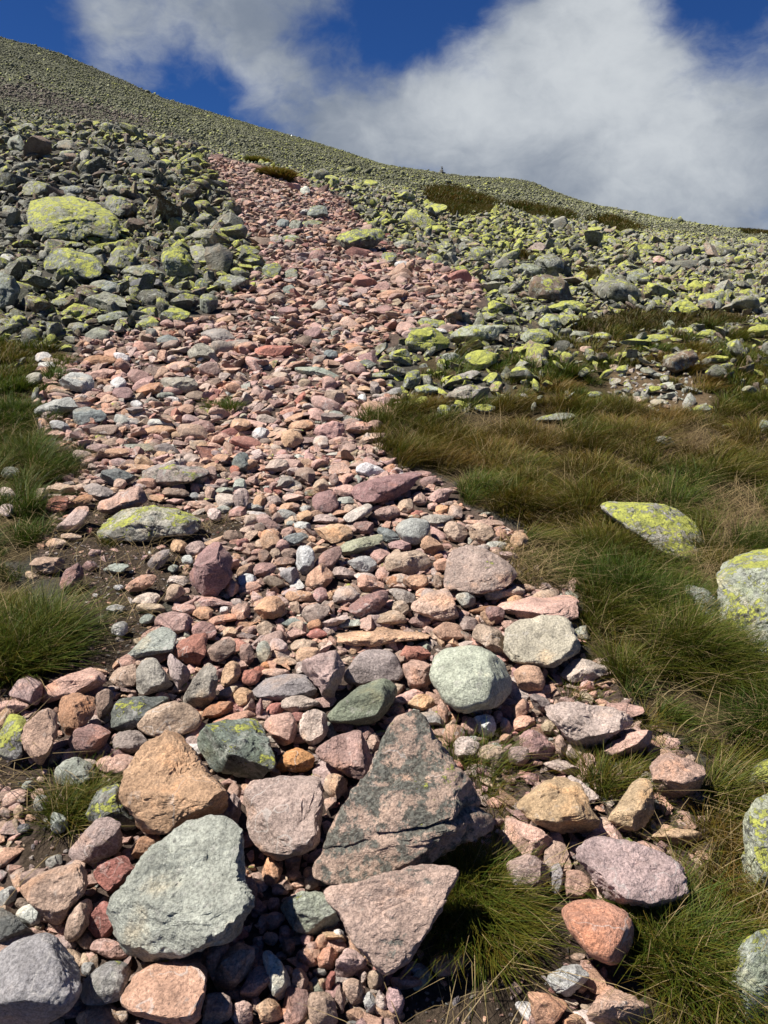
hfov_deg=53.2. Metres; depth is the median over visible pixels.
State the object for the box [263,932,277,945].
pebble
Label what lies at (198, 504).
stone
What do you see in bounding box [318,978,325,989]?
pebble
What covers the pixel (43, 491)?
stone
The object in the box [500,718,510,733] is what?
pebble
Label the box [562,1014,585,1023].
pebble
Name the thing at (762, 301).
lichen rock
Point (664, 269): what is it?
lichen rock
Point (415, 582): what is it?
stone
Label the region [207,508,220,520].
pebble
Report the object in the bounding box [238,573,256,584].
pebble
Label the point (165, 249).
lichen rock
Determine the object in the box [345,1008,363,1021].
pebble
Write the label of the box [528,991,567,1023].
stone
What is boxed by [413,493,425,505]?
pebble
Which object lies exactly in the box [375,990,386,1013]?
pebble
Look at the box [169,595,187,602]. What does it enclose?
stone
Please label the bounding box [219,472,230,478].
pebble
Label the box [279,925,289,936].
pebble
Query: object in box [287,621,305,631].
pebble
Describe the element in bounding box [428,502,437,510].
pebble
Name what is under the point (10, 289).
boulder
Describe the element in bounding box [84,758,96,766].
pebble
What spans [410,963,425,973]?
pebble
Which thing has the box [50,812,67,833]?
pebble
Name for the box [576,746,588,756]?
pebble
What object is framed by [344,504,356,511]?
pebble
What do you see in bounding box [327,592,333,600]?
pebble
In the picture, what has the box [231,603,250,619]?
pebble
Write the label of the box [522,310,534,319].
lichen rock
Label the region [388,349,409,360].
lichen rock
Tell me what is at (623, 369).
lichen rock
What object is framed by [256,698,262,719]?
pebble
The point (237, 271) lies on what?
lichen rock
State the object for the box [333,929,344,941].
pebble
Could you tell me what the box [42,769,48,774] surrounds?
pebble
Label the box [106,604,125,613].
pebble
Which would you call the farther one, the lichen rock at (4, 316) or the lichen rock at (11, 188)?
the lichen rock at (11, 188)
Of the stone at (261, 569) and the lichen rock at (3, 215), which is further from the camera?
the lichen rock at (3, 215)
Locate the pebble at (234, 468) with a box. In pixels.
[230,465,239,472]
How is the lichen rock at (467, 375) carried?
on the ground at (460, 989)
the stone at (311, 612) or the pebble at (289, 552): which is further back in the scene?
the pebble at (289, 552)
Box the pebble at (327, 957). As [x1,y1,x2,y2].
[317,946,337,969]
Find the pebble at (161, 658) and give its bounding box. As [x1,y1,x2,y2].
[147,653,165,662]
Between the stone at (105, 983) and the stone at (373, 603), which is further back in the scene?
the stone at (373, 603)
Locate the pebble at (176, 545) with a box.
[170,539,186,553]
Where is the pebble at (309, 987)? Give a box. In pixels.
[306,982,312,991]
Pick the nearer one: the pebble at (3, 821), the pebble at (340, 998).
the pebble at (340, 998)
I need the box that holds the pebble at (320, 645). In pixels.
[317,642,326,649]
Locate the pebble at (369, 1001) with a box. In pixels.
[363,992,375,1014]
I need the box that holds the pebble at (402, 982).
[390,975,421,989]
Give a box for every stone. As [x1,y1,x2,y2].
[0,487,13,499]
[0,700,29,712]
[0,714,26,761]
[0,907,32,942]
[0,932,81,1023]
[1,467,18,479]
[9,677,42,704]
[20,708,57,764]
[20,863,87,924]
[26,372,41,384]
[29,556,64,573]
[35,352,51,361]
[36,488,47,503]
[38,361,54,367]
[38,418,48,425]
[40,667,106,702]
[44,430,64,438]
[45,538,66,547]
[46,483,75,493]
[46,496,68,512]
[50,420,70,432]
[54,757,95,786]
[56,506,88,530]
[58,693,95,735]
[59,563,83,590]
[61,533,81,540]
[64,899,92,941]
[67,724,110,754]
[68,817,122,865]
[72,494,92,507]
[80,961,130,1005]
[83,483,113,498]
[86,424,118,435]
[86,784,136,830]
[88,901,112,937]
[89,368,115,378]
[90,938,128,959]
[93,855,133,893]
[95,689,113,717]
[97,754,133,774]
[100,468,135,485]
[102,448,129,457]
[103,563,128,572]
[107,458,126,465]
[109,664,135,686]
[110,377,126,387]
[110,696,168,730]
[112,387,132,400]
[112,730,146,753]
[113,352,130,361]
[114,414,129,423]
[120,958,207,1023]
[125,574,156,591]
[127,369,149,382]
[127,627,176,658]
[130,400,142,406]
[132,376,154,390]
[132,592,160,603]
[134,454,153,464]
[136,382,163,395]
[136,603,164,612]
[136,657,172,694]
[137,701,201,736]
[144,366,158,376]
[147,549,168,569]
[154,451,166,456]
[154,611,193,633]
[157,334,177,342]
[162,488,189,497]
[165,584,185,601]
[166,498,184,503]
[167,575,188,585]
[167,654,189,689]
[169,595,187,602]
[172,604,195,614]
[174,633,207,666]
[183,663,217,709]
[184,453,199,461]
[185,541,204,555]
[187,500,213,508]
[189,542,232,597]
[190,420,214,432]
[192,606,213,618]
[192,621,216,639]
[197,597,233,608]
[197,718,275,779]
[202,701,233,718]
[203,462,226,471]
[206,466,216,480]
[206,639,235,661]
[206,943,228,980]
[208,613,236,624]
[212,454,228,462]
[212,710,256,722]
[213,942,254,991]
[215,493,233,506]
[216,487,233,493]
[221,661,240,686]
[223,793,240,823]
[228,506,246,517]
[230,418,250,430]
[232,452,249,471]
[232,488,248,507]
[240,526,254,534]
[243,775,323,860]
[246,878,257,910]
[252,427,269,439]
[253,562,276,577]
[253,674,316,700]
[254,595,284,619]
[255,296,266,305]
[259,532,279,550]
[260,529,279,536]
[262,668,289,676]
[263,575,284,587]
[263,950,291,999]
[264,712,297,745]
[265,459,288,471]
[268,292,285,304]
[268,358,285,362]
[272,657,296,665]
[273,337,290,344]
[274,557,295,565]
[276,476,294,489]
[276,747,314,772]
[278,509,295,519]
[279,502,293,509]
[280,429,303,447]
[280,567,299,583]
[280,891,339,934]
[281,695,319,712]
[283,494,304,500]
[283,532,308,545]
[285,590,311,601]
[288,420,315,430]
[290,639,316,650]
[293,335,311,346]
[294,391,305,403]
[294,521,310,528]
[295,467,314,483]
[296,545,314,574]
[298,709,327,745]
[301,604,329,621]
[301,650,344,697]
[303,327,321,337]
[305,563,332,588]
[305,629,326,637]
[308,408,324,420]
[311,300,327,310]
[312,478,329,491]
[312,490,338,512]
[312,514,338,523]
[313,421,344,438]
[313,435,327,448]
[314,523,352,542]
[314,546,341,567]
[315,730,372,779]
[321,615,348,627]
[324,350,337,359]
[324,389,344,403]
[327,678,396,725]
[328,436,347,445]
[329,410,342,420]
[329,462,350,475]
[332,566,356,579]
[332,586,359,603]
[333,484,353,496]
[338,496,353,504]
[339,619,360,627]
[340,534,382,555]
[343,503,372,521]
[344,361,366,374]
[344,649,403,684]
[345,421,372,433]
[348,556,376,572]
[348,590,388,618]
[353,521,373,533]
[356,302,366,311]
[356,462,383,476]
[357,574,383,592]
[368,506,399,520]
[370,381,379,393]
[370,549,389,564]
[372,396,389,402]
[376,305,391,314]
[376,610,406,624]
[377,527,399,542]
[385,550,431,573]
[387,540,411,551]
[388,387,400,394]
[389,588,414,605]
[394,260,406,265]
[395,518,429,544]
[396,321,415,334]
[396,689,423,704]
[397,499,413,513]
[400,645,430,661]
[402,659,431,689]
[403,574,428,589]
[408,616,430,627]
[408,694,435,710]
[411,588,458,620]
[420,536,443,554]
[421,514,453,525]
[421,711,443,725]
[428,488,452,502]
[433,622,463,641]
[436,328,447,333]
[443,521,467,541]
[453,736,479,757]
[455,592,475,607]
[469,522,493,542]
[469,606,498,613]
[472,624,505,655]
[478,744,508,768]
[484,588,505,599]
[486,541,507,548]
[502,818,552,856]
[506,854,548,898]
[510,532,528,548]
[513,665,544,691]
[516,776,600,833]
[519,729,555,759]
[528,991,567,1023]
[544,760,578,774]
[547,964,589,996]
[560,658,608,682]
[562,899,633,964]
[586,989,652,1023]
[602,730,652,760]
[608,778,654,830]
[649,752,705,798]
[651,827,702,845]
[685,585,718,620]
[726,929,767,1023]
[748,759,767,788]
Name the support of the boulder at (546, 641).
on the ground at (460, 989)
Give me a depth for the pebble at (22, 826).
1.97 m
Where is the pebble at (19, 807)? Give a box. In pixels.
[13,805,23,818]
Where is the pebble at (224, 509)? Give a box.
[217,505,230,512]
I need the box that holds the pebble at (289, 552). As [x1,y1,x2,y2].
[281,548,295,557]
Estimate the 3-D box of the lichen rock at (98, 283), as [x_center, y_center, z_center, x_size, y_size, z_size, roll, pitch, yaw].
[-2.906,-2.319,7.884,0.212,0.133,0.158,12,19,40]
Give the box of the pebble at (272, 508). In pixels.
[269,504,276,513]
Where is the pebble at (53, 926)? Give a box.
[47,923,64,928]
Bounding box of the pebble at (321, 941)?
[315,934,327,949]
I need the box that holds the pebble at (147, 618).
[139,614,154,623]
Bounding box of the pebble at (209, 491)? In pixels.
[205,486,214,497]
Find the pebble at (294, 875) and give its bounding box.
[286,870,300,880]
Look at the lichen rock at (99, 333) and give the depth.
6.46 m
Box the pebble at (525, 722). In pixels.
[511,715,535,731]
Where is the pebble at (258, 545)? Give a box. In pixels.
[255,539,261,548]
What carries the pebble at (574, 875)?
on the ground at (460, 989)
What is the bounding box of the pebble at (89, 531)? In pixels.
[87,527,92,535]
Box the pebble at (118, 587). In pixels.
[113,585,123,590]
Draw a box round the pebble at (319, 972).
[313,968,325,976]
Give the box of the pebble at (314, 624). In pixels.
[307,619,321,629]
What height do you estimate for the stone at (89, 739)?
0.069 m
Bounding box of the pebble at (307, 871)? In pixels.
[303,866,312,877]
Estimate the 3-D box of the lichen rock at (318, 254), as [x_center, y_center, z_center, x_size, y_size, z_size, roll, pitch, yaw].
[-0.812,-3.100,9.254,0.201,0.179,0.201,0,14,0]
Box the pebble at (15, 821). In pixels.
[11,818,18,829]
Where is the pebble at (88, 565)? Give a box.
[83,561,96,571]
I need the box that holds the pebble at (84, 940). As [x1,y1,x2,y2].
[76,930,92,948]
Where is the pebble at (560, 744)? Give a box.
[555,734,566,757]
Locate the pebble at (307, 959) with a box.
[296,950,317,967]
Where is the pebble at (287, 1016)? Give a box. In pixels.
[283,1007,290,1023]
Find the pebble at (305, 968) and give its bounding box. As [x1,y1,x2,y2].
[297,962,308,971]
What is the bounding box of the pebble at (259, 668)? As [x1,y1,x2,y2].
[254,666,264,676]
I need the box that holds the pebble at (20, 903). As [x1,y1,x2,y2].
[15,898,28,908]
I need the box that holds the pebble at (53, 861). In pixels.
[45,854,61,867]
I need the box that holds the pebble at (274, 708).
[266,703,283,714]
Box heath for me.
[383,183,767,343]
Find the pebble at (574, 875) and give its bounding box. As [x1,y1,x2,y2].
[565,870,591,898]
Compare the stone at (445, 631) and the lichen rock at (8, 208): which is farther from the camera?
the lichen rock at (8, 208)
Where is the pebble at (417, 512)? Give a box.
[410,510,422,516]
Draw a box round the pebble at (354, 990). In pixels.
[342,978,365,1005]
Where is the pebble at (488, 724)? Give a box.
[474,714,495,736]
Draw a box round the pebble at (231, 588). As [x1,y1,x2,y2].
[224,580,238,596]
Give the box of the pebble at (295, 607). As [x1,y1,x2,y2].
[289,601,300,613]
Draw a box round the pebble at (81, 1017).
[76,1008,90,1023]
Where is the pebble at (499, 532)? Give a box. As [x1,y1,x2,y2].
[495,529,506,540]
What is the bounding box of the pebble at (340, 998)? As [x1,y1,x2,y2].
[335,985,345,1013]
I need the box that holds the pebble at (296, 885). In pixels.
[291,881,303,889]
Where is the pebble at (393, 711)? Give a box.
[389,707,404,715]
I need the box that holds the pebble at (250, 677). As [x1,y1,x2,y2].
[239,669,261,685]
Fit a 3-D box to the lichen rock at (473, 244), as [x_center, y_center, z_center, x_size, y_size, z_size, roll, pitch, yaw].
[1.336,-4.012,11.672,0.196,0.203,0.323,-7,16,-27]
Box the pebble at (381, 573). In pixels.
[375,567,389,579]
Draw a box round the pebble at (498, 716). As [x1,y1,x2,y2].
[493,710,502,722]
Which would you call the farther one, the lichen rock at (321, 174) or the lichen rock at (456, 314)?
the lichen rock at (321, 174)
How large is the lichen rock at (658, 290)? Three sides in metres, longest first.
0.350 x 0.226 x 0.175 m
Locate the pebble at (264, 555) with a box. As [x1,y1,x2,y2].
[258,550,270,561]
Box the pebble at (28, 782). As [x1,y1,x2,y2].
[22,780,34,790]
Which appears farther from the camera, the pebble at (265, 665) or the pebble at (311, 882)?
the pebble at (265, 665)
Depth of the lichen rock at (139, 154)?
15.41 m
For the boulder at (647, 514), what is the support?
on the ground at (460, 989)
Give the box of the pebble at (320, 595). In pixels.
[313,587,327,602]
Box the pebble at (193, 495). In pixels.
[189,492,198,499]
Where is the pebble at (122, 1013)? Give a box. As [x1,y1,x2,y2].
[116,1007,127,1022]
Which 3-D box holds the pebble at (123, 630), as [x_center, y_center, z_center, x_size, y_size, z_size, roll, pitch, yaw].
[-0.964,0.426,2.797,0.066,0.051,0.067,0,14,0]
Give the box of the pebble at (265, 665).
[261,661,268,668]
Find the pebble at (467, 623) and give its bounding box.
[459,616,477,630]
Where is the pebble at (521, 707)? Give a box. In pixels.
[513,699,529,717]
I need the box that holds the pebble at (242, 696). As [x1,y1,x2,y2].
[233,687,254,705]
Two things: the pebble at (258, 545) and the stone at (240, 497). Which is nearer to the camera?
the pebble at (258, 545)
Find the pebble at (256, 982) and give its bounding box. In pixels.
[240,965,269,1000]
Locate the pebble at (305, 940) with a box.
[299,934,313,946]
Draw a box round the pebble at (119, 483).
[113,478,126,488]
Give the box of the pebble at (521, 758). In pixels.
[508,746,529,765]
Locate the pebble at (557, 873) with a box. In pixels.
[549,863,563,893]
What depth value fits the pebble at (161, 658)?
2.64 m
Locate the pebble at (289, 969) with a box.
[284,965,293,978]
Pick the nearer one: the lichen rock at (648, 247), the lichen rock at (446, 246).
the lichen rock at (446, 246)
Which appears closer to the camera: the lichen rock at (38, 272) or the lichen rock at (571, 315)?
the lichen rock at (571, 315)
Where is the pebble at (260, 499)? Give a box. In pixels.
[253,494,266,505]
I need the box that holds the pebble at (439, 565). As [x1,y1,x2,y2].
[433,558,446,571]
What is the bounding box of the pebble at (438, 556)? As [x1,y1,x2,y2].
[434,553,443,559]
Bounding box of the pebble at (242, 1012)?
[231,1000,252,1023]
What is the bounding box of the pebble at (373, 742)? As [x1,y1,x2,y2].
[367,734,379,751]
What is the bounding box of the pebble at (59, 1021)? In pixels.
[51,1018,64,1023]
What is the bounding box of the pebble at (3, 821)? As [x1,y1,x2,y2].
[0,820,6,829]
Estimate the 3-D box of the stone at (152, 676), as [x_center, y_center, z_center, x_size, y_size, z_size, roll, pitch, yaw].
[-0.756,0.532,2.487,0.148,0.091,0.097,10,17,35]
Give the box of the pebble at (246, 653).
[239,643,253,664]
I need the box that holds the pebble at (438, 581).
[433,575,443,589]
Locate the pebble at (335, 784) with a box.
[323,773,347,798]
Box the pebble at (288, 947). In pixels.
[282,938,294,956]
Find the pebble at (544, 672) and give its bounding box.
[541,668,547,677]
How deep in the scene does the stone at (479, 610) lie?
2.92 m
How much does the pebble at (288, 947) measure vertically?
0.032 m
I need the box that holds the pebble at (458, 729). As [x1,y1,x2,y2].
[442,724,465,744]
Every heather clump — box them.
[240,154,275,163]
[253,164,305,182]
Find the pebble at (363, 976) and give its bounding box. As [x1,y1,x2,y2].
[359,971,367,984]
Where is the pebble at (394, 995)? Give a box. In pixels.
[386,987,404,1014]
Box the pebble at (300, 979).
[292,968,308,988]
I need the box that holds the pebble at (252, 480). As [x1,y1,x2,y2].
[247,476,258,485]
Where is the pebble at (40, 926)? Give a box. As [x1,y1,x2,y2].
[31,922,44,930]
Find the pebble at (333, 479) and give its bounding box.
[329,473,338,485]
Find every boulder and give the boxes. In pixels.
[0,272,20,310]
[22,181,50,195]
[26,196,121,240]
[34,397,78,414]
[43,240,84,247]
[43,248,103,279]
[59,185,82,193]
[59,372,93,392]
[73,407,106,425]
[83,355,116,364]
[97,486,147,513]
[97,505,200,541]
[106,185,129,189]
[106,814,254,961]
[119,730,227,833]
[121,264,163,277]
[129,278,162,287]
[141,463,208,487]
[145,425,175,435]
[159,308,189,321]
[161,246,194,277]
[161,377,197,391]
[166,361,194,370]
[187,343,218,361]
[189,245,204,266]
[192,229,216,239]
[201,328,234,341]
[213,274,249,290]
[254,345,293,357]
[277,307,298,315]
[295,366,337,378]
[312,710,494,884]
[324,864,458,975]
[336,228,384,249]
[336,627,430,646]
[343,343,367,349]
[351,472,421,502]
[364,180,377,185]
[401,208,436,228]
[405,327,449,351]
[429,645,511,713]
[443,545,516,595]
[446,384,489,402]
[450,324,505,342]
[463,519,503,526]
[498,595,578,619]
[503,615,580,667]
[513,238,522,249]
[520,328,552,343]
[536,413,574,421]
[545,701,632,747]
[548,300,586,313]
[575,836,688,909]
[600,501,704,561]
[603,235,620,243]
[619,334,672,344]
[626,268,647,281]
[704,355,729,362]
[711,241,722,247]
[716,548,767,672]
[741,793,767,892]
[744,237,759,243]
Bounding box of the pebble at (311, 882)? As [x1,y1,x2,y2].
[304,875,318,889]
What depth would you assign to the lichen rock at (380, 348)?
6.01 m
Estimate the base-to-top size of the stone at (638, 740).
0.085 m
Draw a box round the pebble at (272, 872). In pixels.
[262,861,282,885]
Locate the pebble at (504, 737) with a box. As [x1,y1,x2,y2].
[499,734,511,743]
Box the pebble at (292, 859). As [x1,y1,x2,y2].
[285,856,299,863]
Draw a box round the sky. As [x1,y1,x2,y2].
[0,0,767,229]
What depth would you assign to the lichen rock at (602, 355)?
5.90 m
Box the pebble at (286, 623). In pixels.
[281,618,300,627]
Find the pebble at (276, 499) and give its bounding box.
[266,495,280,504]
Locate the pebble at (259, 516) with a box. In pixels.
[256,514,270,522]
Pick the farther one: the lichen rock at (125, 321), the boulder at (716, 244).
the boulder at (716, 244)
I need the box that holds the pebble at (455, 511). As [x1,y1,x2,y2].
[448,505,462,518]
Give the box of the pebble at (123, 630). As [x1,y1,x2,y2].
[111,621,127,635]
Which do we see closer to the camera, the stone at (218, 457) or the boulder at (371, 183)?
the stone at (218, 457)
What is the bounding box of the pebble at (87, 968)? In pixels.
[81,962,94,975]
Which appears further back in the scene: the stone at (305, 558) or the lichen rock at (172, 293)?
the lichen rock at (172, 293)
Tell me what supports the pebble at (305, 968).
on the ground at (460, 989)
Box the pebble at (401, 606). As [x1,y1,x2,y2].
[392,600,408,615]
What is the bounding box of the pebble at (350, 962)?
[334,948,366,976]
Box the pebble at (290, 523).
[286,520,294,525]
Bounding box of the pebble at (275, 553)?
[269,548,280,558]
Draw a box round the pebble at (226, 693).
[218,686,238,699]
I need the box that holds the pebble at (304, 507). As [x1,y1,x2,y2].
[300,505,311,511]
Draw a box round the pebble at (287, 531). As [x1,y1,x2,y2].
[281,526,294,536]
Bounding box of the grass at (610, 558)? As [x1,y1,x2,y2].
[0,314,767,1023]
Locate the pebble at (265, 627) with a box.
[257,621,275,635]
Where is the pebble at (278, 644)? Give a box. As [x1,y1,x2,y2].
[270,638,287,652]
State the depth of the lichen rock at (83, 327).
6.66 m
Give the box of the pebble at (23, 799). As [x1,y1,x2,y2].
[17,793,27,803]
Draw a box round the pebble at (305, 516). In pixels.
[297,510,311,521]
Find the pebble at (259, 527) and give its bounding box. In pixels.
[254,523,264,533]
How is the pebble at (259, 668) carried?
on the ground at (460, 989)
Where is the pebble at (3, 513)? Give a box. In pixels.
[0,504,14,516]
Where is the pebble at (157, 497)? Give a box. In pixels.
[149,495,163,500]
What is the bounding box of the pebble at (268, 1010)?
[256,998,282,1022]
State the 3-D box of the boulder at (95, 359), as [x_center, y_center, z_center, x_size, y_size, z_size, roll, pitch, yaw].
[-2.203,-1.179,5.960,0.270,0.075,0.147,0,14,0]
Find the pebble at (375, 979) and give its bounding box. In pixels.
[367,970,383,988]
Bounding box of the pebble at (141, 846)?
[131,834,159,858]
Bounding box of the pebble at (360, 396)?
[358,394,366,401]
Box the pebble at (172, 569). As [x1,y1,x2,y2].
[168,564,178,572]
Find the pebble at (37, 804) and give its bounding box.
[33,795,47,811]
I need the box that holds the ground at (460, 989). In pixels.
[0,39,767,1023]
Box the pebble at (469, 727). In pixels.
[461,717,477,735]
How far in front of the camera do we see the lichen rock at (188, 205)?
11.77 m
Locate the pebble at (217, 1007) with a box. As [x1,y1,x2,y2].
[202,992,231,1023]
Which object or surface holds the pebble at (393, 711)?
on the ground at (460, 989)
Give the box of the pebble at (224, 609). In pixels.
[220,606,229,614]
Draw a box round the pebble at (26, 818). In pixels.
[24,814,34,820]
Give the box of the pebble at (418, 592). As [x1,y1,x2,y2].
[415,588,425,597]
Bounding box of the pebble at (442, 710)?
[437,699,447,722]
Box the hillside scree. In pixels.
[0,37,767,244]
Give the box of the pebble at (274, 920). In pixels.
[265,911,284,930]
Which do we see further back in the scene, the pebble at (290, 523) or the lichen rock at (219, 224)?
the lichen rock at (219, 224)
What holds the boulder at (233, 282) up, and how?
on the ground at (460, 989)
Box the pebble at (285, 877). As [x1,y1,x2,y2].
[280,875,289,882]
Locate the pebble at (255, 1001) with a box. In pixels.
[251,997,260,1012]
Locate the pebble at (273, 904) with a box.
[268,898,279,911]
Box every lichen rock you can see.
[0,165,8,173]
[0,172,25,190]
[0,211,8,218]
[0,240,12,246]
[0,254,13,261]
[0,257,10,269]
[0,313,10,319]
[0,322,26,335]
[2,205,16,211]
[2,260,26,280]
[3,183,16,193]
[6,210,20,225]
[7,135,24,150]
[10,140,18,147]
[12,162,35,170]
[13,257,30,265]
[16,172,28,177]
[16,256,36,263]
[17,281,32,292]
[18,233,41,240]
[18,288,30,301]
[19,226,33,236]
[21,272,53,288]
[21,293,37,307]
[23,123,33,130]
[23,136,51,160]
[23,177,35,183]
[26,296,53,313]
[31,286,41,291]
[32,269,41,276]
[39,250,46,259]
[42,281,58,288]
[43,158,61,166]
[44,186,63,196]
[44,239,61,252]
[45,305,56,313]
[51,244,65,250]
[51,298,67,307]
[55,268,88,283]
[55,330,66,339]
[56,140,74,149]
[57,293,72,298]
[59,150,74,154]
[59,303,98,318]
[61,315,79,325]
[62,193,76,196]
[63,243,71,247]
[63,310,82,316]
[64,153,76,161]
[65,294,82,302]
[67,322,88,332]
[74,286,95,296]
[79,156,106,175]
[80,150,89,160]
[83,247,101,254]
[84,291,126,308]
[85,327,109,341]
[87,144,100,154]
[87,236,100,241]
[90,280,105,286]
[97,311,127,324]
[101,280,117,293]
[103,264,117,274]
[104,195,128,215]
[106,246,136,270]
[108,188,121,196]
[111,174,125,183]
[114,324,124,332]
[116,281,129,293]
[119,122,142,138]
[120,188,131,197]
[120,318,133,325]
[121,203,138,217]
[124,238,138,252]
[124,296,140,304]
[126,218,144,231]
[127,310,147,319]
[128,148,149,162]
[130,181,136,193]
[133,168,154,176]
[135,316,158,329]
[137,289,170,304]
[138,270,155,290]
[146,236,162,243]
[148,261,162,268]
[149,184,160,196]
[152,147,166,152]
[152,174,165,184]
[152,195,182,224]
[160,238,174,245]
[161,159,171,165]
[161,247,171,254]
[166,287,179,298]
[169,167,190,174]
[169,298,192,311]
[171,239,189,250]
[171,293,199,304]
[174,281,189,289]
[179,183,200,200]
[182,142,194,147]
[182,198,197,213]
[185,224,203,230]
[191,287,205,295]
[192,297,199,307]
[194,200,209,206]
[195,278,208,287]
[199,213,212,221]
[199,293,217,313]
[203,243,232,272]
[203,268,216,272]
[207,179,225,187]
[209,229,229,243]
[211,220,226,228]
[216,212,243,226]
[217,224,247,239]
[229,205,241,214]
[231,267,251,277]
[236,244,259,253]
[238,264,253,270]
[246,254,264,262]
[262,263,281,277]
[270,234,282,243]
[276,219,289,227]
[282,235,299,241]
[283,285,294,293]
[284,268,297,277]
[289,220,301,228]
[300,186,309,193]
[302,220,321,227]
[307,205,327,217]
[309,248,324,260]
[312,168,329,179]
[325,175,339,184]
[360,359,378,368]
[370,372,386,378]
[375,342,387,355]
[377,360,393,368]
[381,252,396,262]
[386,365,405,374]
[387,372,401,377]
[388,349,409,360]
[393,239,409,246]
[396,191,414,202]
[403,370,420,388]
[415,384,437,394]
[415,396,426,404]
[417,317,445,327]
[424,204,446,215]
[426,254,443,263]
[437,243,451,249]
[437,405,450,414]
[442,352,459,361]
[443,375,463,386]
[445,307,461,319]
[447,246,455,252]
[447,252,459,263]
[450,361,465,370]
[454,400,467,407]
[456,370,479,381]
[458,221,465,226]
[458,312,470,321]
[460,236,473,241]
[465,350,496,368]
[466,242,480,247]
[468,339,481,347]
[470,246,489,256]
[474,404,494,412]
[480,281,501,291]
[482,255,499,260]
[487,372,501,385]
[488,300,511,313]
[490,270,512,281]
[494,256,509,268]
[499,334,507,341]
[501,248,520,259]
[508,282,521,291]
[509,366,539,379]
[512,267,519,273]
[513,346,522,353]
[514,318,527,324]
[518,263,542,275]
[519,339,548,367]
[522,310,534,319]
[528,242,545,251]
[528,274,574,302]
[535,254,564,273]
[535,305,548,313]
[538,314,561,328]
[541,357,547,364]
[543,269,558,276]
[548,351,561,357]
[550,216,567,228]
[557,328,571,335]
[558,313,578,320]
[561,257,571,266]
[561,264,571,275]
[562,276,582,284]
[569,286,584,292]
[570,331,588,337]
[575,271,587,280]
[579,229,586,236]
[580,346,591,351]
[584,230,602,246]
[588,226,601,230]
[589,391,601,397]
[592,279,641,303]
[593,332,610,339]
[596,344,616,352]
[596,352,607,361]
[598,273,616,280]
[602,246,613,249]
[607,302,620,308]
[616,365,627,373]
[621,229,635,234]
[628,245,640,258]
[638,279,651,284]
[640,367,657,375]
[641,285,651,302]
[642,245,653,250]
[643,386,661,392]
[647,282,671,296]
[649,236,663,242]
[652,256,665,265]
[653,282,667,285]
[654,266,671,273]
[655,436,673,447]
[658,326,674,334]
[659,243,668,249]
[660,375,669,381]
[662,349,698,372]
[663,320,674,325]
[668,260,698,270]
[668,299,698,315]
[671,347,681,352]
[672,245,691,256]
[673,235,684,239]
[678,285,692,290]
[688,280,702,291]
[690,404,714,412]
[697,298,721,311]
[697,300,715,310]
[697,329,715,337]
[698,293,723,305]
[703,243,718,257]
[710,257,725,265]
[713,289,726,300]
[714,280,734,290]
[715,326,730,337]
[716,244,737,256]
[723,271,734,279]
[726,339,747,357]
[730,322,754,327]
[732,295,759,310]
[736,280,751,288]
[739,289,757,294]
[745,279,758,286]
[747,324,767,335]
[756,297,766,304]
[759,420,767,433]
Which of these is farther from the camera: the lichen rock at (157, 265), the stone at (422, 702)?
the lichen rock at (157, 265)
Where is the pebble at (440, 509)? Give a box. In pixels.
[435,504,447,513]
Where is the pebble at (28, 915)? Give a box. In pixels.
[16,904,41,926]
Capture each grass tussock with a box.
[0,566,150,690]
[1,748,133,850]
[90,534,126,546]
[198,394,252,412]
[346,401,392,422]
[411,808,585,1021]
[431,711,555,803]
[529,728,698,804]
[536,831,767,1023]
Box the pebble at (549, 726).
[541,720,556,733]
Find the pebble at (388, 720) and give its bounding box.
[383,715,397,724]
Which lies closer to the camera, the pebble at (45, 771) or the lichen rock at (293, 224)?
the pebble at (45, 771)
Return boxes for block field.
[0,106,767,411]
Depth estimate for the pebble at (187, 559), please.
3.27 m
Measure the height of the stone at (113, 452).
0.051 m
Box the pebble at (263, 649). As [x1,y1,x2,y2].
[256,641,270,662]
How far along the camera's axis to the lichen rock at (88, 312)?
7.06 m
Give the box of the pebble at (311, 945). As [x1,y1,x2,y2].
[306,942,317,948]
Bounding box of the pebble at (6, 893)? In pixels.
[0,886,16,905]
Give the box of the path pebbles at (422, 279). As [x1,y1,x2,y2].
[0,153,767,1023]
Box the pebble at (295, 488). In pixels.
[290,486,299,492]
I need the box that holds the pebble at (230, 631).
[223,627,237,636]
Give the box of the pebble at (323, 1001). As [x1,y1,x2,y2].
[308,991,337,1023]
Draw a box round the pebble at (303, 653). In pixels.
[296,647,318,661]
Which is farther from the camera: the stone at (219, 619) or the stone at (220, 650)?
the stone at (219, 619)
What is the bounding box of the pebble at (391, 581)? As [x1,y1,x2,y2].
[386,576,397,587]
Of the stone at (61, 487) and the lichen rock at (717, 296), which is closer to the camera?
the stone at (61, 487)
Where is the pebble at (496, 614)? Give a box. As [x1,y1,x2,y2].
[485,606,504,624]
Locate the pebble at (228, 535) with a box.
[223,530,238,540]
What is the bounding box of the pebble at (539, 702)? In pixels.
[530,694,549,712]
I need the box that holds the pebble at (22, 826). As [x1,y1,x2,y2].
[17,824,29,832]
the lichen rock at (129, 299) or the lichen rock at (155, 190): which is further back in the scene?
the lichen rock at (155, 190)
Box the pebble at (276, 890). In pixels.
[272,886,288,895]
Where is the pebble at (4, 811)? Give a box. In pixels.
[0,807,11,817]
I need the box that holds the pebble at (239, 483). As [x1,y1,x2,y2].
[233,478,246,489]
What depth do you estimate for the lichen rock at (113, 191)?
12.37 m
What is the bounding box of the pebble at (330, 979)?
[325,971,335,989]
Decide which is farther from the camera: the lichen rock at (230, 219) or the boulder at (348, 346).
the lichen rock at (230, 219)
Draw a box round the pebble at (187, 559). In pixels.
[181,555,192,564]
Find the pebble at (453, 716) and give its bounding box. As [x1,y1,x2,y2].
[448,714,460,722]

